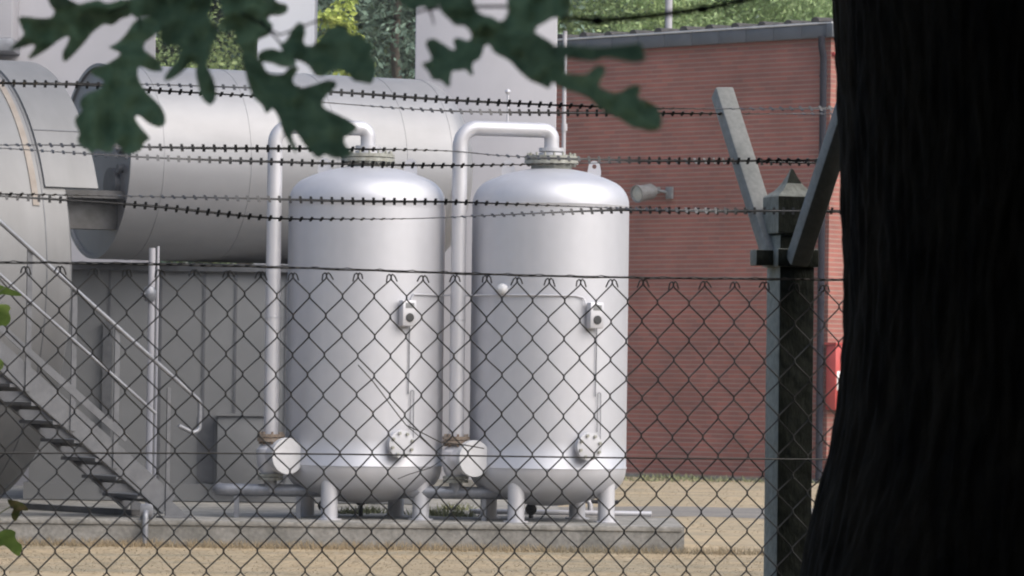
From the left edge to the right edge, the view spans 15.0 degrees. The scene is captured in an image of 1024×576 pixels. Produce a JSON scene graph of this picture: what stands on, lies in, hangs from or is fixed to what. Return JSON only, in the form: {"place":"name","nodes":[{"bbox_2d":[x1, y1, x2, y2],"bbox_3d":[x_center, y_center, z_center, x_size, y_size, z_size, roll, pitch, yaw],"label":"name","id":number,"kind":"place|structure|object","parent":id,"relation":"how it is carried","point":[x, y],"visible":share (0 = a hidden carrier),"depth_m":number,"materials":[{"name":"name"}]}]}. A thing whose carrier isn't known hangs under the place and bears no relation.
{"place":"outdoors","nodes":[
{"label":"outdoors","id":0,"kind":"place"},
{"bbox_2d":[16,536,763,556],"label":"dry grass","id":1,"kind":"structure","parent":0,"point":[509,549],"depth_m":39.75,"materials":[{"name":"beige plant"}]},
{"bbox_2d":[0,477,818,575],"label":"ground","id":2,"kind":"structure","parent":0,"point":[729,536],"depth_m":37.97,"materials":[{"name":"beige plant"}]},
{"bbox_2d":[159,22,215,262],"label":"broadleaf tree","id":3,"kind":"object","parent":2,"relation":"on","point":[166,55],"depth_m":92.52,"materials":[{"name":"green plant"}]},
{"bbox_2d":[155,0,241,263],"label":"dark tree","id":4,"kind":"object","parent":2,"relation":"on","point":[214,2],"visible":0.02,"depth_m":88.08,"materials":[{"name":"green plant"}]},
{"bbox_2d":[159,14,252,263],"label":"dark tree","id":5,"kind":"object","parent":2,"relation":"on","point":[164,47],"depth_m":89.28,"materials":[{"name":"green plant"}]},
{"bbox_2d":[159,2,406,263],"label":"broadleaf tree","id":6,"kind":"object","parent":2,"relation":"on","point":[374,43],"visible":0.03,"depth_m":88.90,"materials":[{"name":"green plant"}]},
{"bbox_2d":[155,2,413,263],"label":"broadleaf tree","id":7,"kind":"object","parent":2,"relation":"on","point":[233,63],"visible":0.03,"depth_m":83.99,"materials":[{"name":"green plant"}]},
{"bbox_2d":[254,0,317,264],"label":"clad tower","id":8,"kind":"structure","parent":2,"relation":"on","point":[304,12],"depth_m":50.59,"materials":[{"name":"white metal"}]},
{"bbox_2d":[176,0,415,78],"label":"dark tree","id":9,"kind":"object","parent":2,"relation":"on","point":[357,17],"visible":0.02,"depth_m":86.37,"materials":[{"name":"green plant"}]},
{"bbox_2d":[234,0,415,78],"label":"dark tree","id":10,"kind":"object","parent":2,"relation":"on","point":[395,63],"visible":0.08,"depth_m":82.96,"materials":[{"name":"green plant"}]},
{"bbox_2d":[317,0,364,75],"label":"young tree","id":11,"kind":"object","parent":2,"relation":"on","point":[329,15],"visible":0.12,"depth_m":72.04,"materials":[{"name":"green plant"}]},
{"bbox_2d":[0,486,683,552],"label":"concrete slab","id":12,"kind":"structure","parent":2,"relation":"on","point":[545,530],"depth_m":39.95,"materials":[{"name":"grey concrete"}]},
{"bbox_2d":[0,60,97,495],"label":"storage tank","id":13,"kind":"object","parent":12,"relation":"on","point":[31,114],"visible":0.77,"depth_m":42.17,"materials":[{"name":"metal"}]},
{"bbox_2d":[10,503,139,515],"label":"steel sill","id":14,"kind":"structure","parent":12,"relation":"on","point":[97,510],"depth_m":41.65,"materials":[{"name":"metal"}]},
{"bbox_2d":[0,219,201,517],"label":"steel stair","id":15,"kind":"object","parent":12,"relation":"on","point":[74,431],"visible":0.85,"depth_m":40.22,"materials":[{"name":"grey metal"}]},
{"bbox_2d":[140,504,152,543],"bbox_3d":[-3.752,2.419,40.133,0.135,0.402,0.603,1,-1,0],"label":"drain spout","id":16,"kind":"object","parent":12,"relation":"attached to","point":[146,512],"visible":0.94,"depth_m":39.88,"materials":[{"name":"metal"}]},
{"bbox_2d":[141,246,159,508],"bbox_3d":[-4.008,0.991,43.185,0.224,2.910,0.224,1,-1,0],"label":"stand pipe","id":17,"kind":"object","parent":12,"relation":"on","point":[151,293],"visible":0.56,"depth_m":43.17,"materials":[{"name":"metal"}]},
{"bbox_2d":[23,262,411,503],"bbox_3d":[-3.348,1.149,47.370,4.747,2.790,3.470,1,-1,0],"label":"grey cabin","id":18,"kind":"object","parent":12,"relation":"on","point":[194,292],"visible":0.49,"depth_m":45.88,"materials":[{"name":"metal"}]},
{"bbox_2d":[65,63,472,263],"bbox_3d":[-2.806,-1.367,46.490,4.670,2.412,2.290,1,-2,-27],"label":"storage tank","id":19,"kind":"object","parent":18,"relation":"on","point":[196,120],"visible":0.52,"depth_m":45.26,"materials":[{"name":"metal"}]},
{"bbox_2d":[65,189,124,229],"bbox_3d":[-4.679,-0.891,44.832,1.071,0.435,0.500,1,-1,-22],"label":"gangway","id":20,"kind":"object","parent":19,"relation":"attached to","point":[89,216],"visible":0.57,"depth_m":44.71,"materials":[{"name":"metal"}]},
{"bbox_2d":[212,121,445,519],"bbox_3d":[-1.928,0.326,41.260,2.428,4.204,1.760,1,-1,0],"label":"pressure tank","id":21,"kind":"object","parent":12,"relation":"on","point":[395,244],"visible":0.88,"depth_m":40.64,"materials":[{"name":"silver metal"}]},
{"bbox_2d":[356,503,365,515],"bbox_3d":[-1.621,2.329,41.841,0.125,0.234,0.138,1,-1,0],"label":"drain valve","id":22,"kind":"object","parent":21,"relation":"attached to","point":[360,510],"visible":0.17,"depth_m":41.83,"materials":[{"name":"metal"}]},
{"bbox_2d":[338,502,479,516],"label":"weeds","id":23,"kind":"object","parent":12,"relation":"on","point":[458,512],"visible":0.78,"depth_m":42.38,"materials":[{"name":"green plant"}]},
{"bbox_2d":[401,89,628,522],"bbox_3d":[0.021,0.177,41.214,2.428,4.550,1.760,1,-1,0],"label":"pressure tank","id":24,"kind":"object","parent":12,"relation":"on","point":[588,244],"visible":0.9,"depth_m":40.59,"materials":[{"name":"metal"}]},
{"bbox_2d":[410,293,586,304],"bbox_3d":[-0.111,0.143,40.736,1.840,0.152,0.527,1,-1,9],"label":"conduit","id":25,"kind":"object","parent":24,"relation":"attached to","point":[505,295],"visible":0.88,"depth_m":40.51,"materials":[{"name":"silver metal"}]},
{"bbox_2d":[469,509,651,515],"bbox_3d":[0.524,2.435,42.279,1.978,0.056,0.056,1,-1,1],"label":"yard pipe","id":26,"kind":"object","parent":12,"relation":"on","point":[588,512],"visible":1,"depth_m":42.25,"materials":[{"name":"silver metal"}]},
{"bbox_2d":[587,500,592,509],"bbox_3d":[0.478,2.362,42.406,0.810,0.210,0.060,1,-1,0],"label":"yard pipe","id":27,"kind":"object","parent":12,"relation":"on","point":[590,505],"visible":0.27,"depth_m":42.38,"materials":[{"name":"silver metal"}]},
{"bbox_2d":[585,500,618,503],"bbox_3d":[0.829,2.396,42.399,0.658,0.192,0.073,1,-1,10],"label":"yard pipe","id":28,"kind":"object","parent":12,"relation":"on","point":[596,501],"visible":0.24,"depth_m":42.38,"materials":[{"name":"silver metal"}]},
{"bbox_2d":[347,0,604,77],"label":"dark tree","id":29,"kind":"object","parent":2,"relation":"on","point":[580,7],"visible":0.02,"depth_m":89.50,"materials":[{"name":"green plant"}]},
{"bbox_2d":[415,0,557,486],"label":"clad tower","id":30,"kind":"structure","parent":2,"relation":"on","point":[494,77],"depth_m":49.27,"materials":[{"name":"metal"}]},
{"bbox_2d":[561,31,566,154],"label":"conduit pole","id":31,"kind":"object","parent":2,"relation":"on","point":[563,127],"visible":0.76,"depth_m":66.06,"materials":[{"name":"grey metal"}]},
{"bbox_2d":[557,0,657,32],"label":"dark tree","id":32,"kind":"object","parent":2,"relation":"on","point":[609,28],"depth_m":97.03,"materials":[{"name":"green plant"}]},
{"bbox_2d":[557,0,730,34],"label":"broadleaf tree","id":33,"kind":"object","parent":2,"relation":"on","point":[640,24],"depth_m":90.85,"materials":[{"name":"green plant"}]},
{"bbox_2d":[665,0,671,27],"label":"mast","id":34,"kind":"object","parent":2,"relation":"on","point":[668,7],"depth_m":79.09,"materials":[{"name":"white metal"}]},
{"bbox_2d":[565,0,777,34],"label":"broadleaf tree","id":35,"kind":"object","parent":2,"relation":"on","point":[672,18],"depth_m":104.47,"materials":[{"name":"green plant"}]},
{"bbox_2d":[557,0,786,34],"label":"broadleaf tree","id":36,"kind":"object","parent":2,"relation":"on","point":[619,14],"visible":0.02,"depth_m":94.02,"materials":[{"name":"green plant"}]},
{"bbox_2d":[592,0,806,32],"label":"broadleaf tree","id":37,"kind":"object","parent":2,"relation":"on","point":[741,16],"depth_m":103.64,"materials":[{"name":"green plant"}]},
{"bbox_2d":[556,17,843,482],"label":"brick building","id":38,"kind":"structure","parent":2,"relation":"on","point":[785,64],"depth_m":70.77,"materials":[{"name":"brick"}]},
{"bbox_2d":[630,184,673,202],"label":"flood light","id":39,"kind":"object","parent":38,"relation":"attached to","point":[640,193],"visible":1,"depth_m":71.19,"materials":[{"name":"grey metal"}]},
{"bbox_2d":[824,342,841,409],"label":"hose cabinet","id":40,"kind":"object","parent":38,"relation":"attached to","point":[833,361],"visible":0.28,"depth_m":68.74,"materials":[{"name":"red metal"}]},
{"bbox_2d":[570,0,832,31],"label":"broadleaf tree","id":41,"kind":"object","parent":2,"relation":"on","point":[820,4],"visible":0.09,"depth_m":89.73,"materials":[{"name":"green plant"}]},
{"bbox_2d":[624,471,819,483],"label":"weeds","id":42,"kind":"object","parent":2,"relation":"on","point":[676,477],"visible":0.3,"depth_m":69.18,"materials":[{"name":"green plant"}]},
{"bbox_2d":[644,0,831,25],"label":"broadleaf tree","id":43,"kind":"object","parent":2,"relation":"on","point":[776,17],"visible":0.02,"depth_m":91.95,"materials":[{"name":"green plant"}]},
{"bbox_2d":[737,1,797,23],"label":"broadleaf tree","id":44,"kind":"object","parent":2,"relation":"on","point":[772,13],"depth_m":106.40,"materials":[{"name":"green plant"}]},
{"bbox_2d":[760,0,826,19],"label":"broadleaf tree","id":45,"kind":"object","parent":2,"relation":"on","point":[792,16],"depth_m":96.18,"materials":[{"name":"green plant"}]},
{"bbox_2d":[525,504,536,517],"bbox_3d":[0.204,2.389,41.840,0.126,0.162,0.138,1,-1,0],"label":"drain valve","id":46,"kind":"object","parent":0,"point":[530,510],"visible":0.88,"depth_m":41.81,"materials":[{"name":"metal"}]},
{"bbox_2d":[558,506,812,518],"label":"path","id":47,"kind":"structure","parent":0,"point":[677,511],"depth_m":52.84,"materials":[{"name":"concrete"}]},
{"bbox_2d":[0,0,155,485],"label":"clad tower","id":48,"kind":"structure","parent":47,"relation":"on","point":[96,45],"depth_m":51.58,"materials":[{"name":"metal"}]},
{"bbox_2d":[616,479,817,534],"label":"dry grass","id":49,"kind":"structure","parent":0,"point":[697,501],"depth_m":60.39,"materials":[{"name":"beige plant"}]},
{"label":"forest floor","id":50,"kind":"structure","parent":0,"visible":0},
{"bbox_2d":[0,285,27,555],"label":"oak sapling","id":51,"kind":"object","parent":50,"relation":"on","point":[9,541],"visible":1,"depth_m":9.31,"materials":[{"name":"green plant"}]},
{"bbox_2d":[0,79,842,575],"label":"chain link fence","id":52,"kind":"object","parent":50,"relation":"on","point":[788,215],"visible":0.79,"depth_m":10.47,"materials":[{"name":"metal"}]},
{"bbox_2d":[358,365,483,478],"bbox_3d":[-0.240,0.354,10.276,0.352,0.300,0.004,1,-1,-18],"label":"dry stalk","id":53,"kind":"object","parent":52,"relation":"attached to","point":[409,427],"visible":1,"depth_m":10.27,"materials":[{"name":"dry plant stem"}]},
{"bbox_2d":[10,0,1023,575],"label":"oak tree","id":54,"kind":"object","parent":50,"relation":"on","point":[922,474],"visible":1,"depth_m":7.85,"materials":[{"name":"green plant"}]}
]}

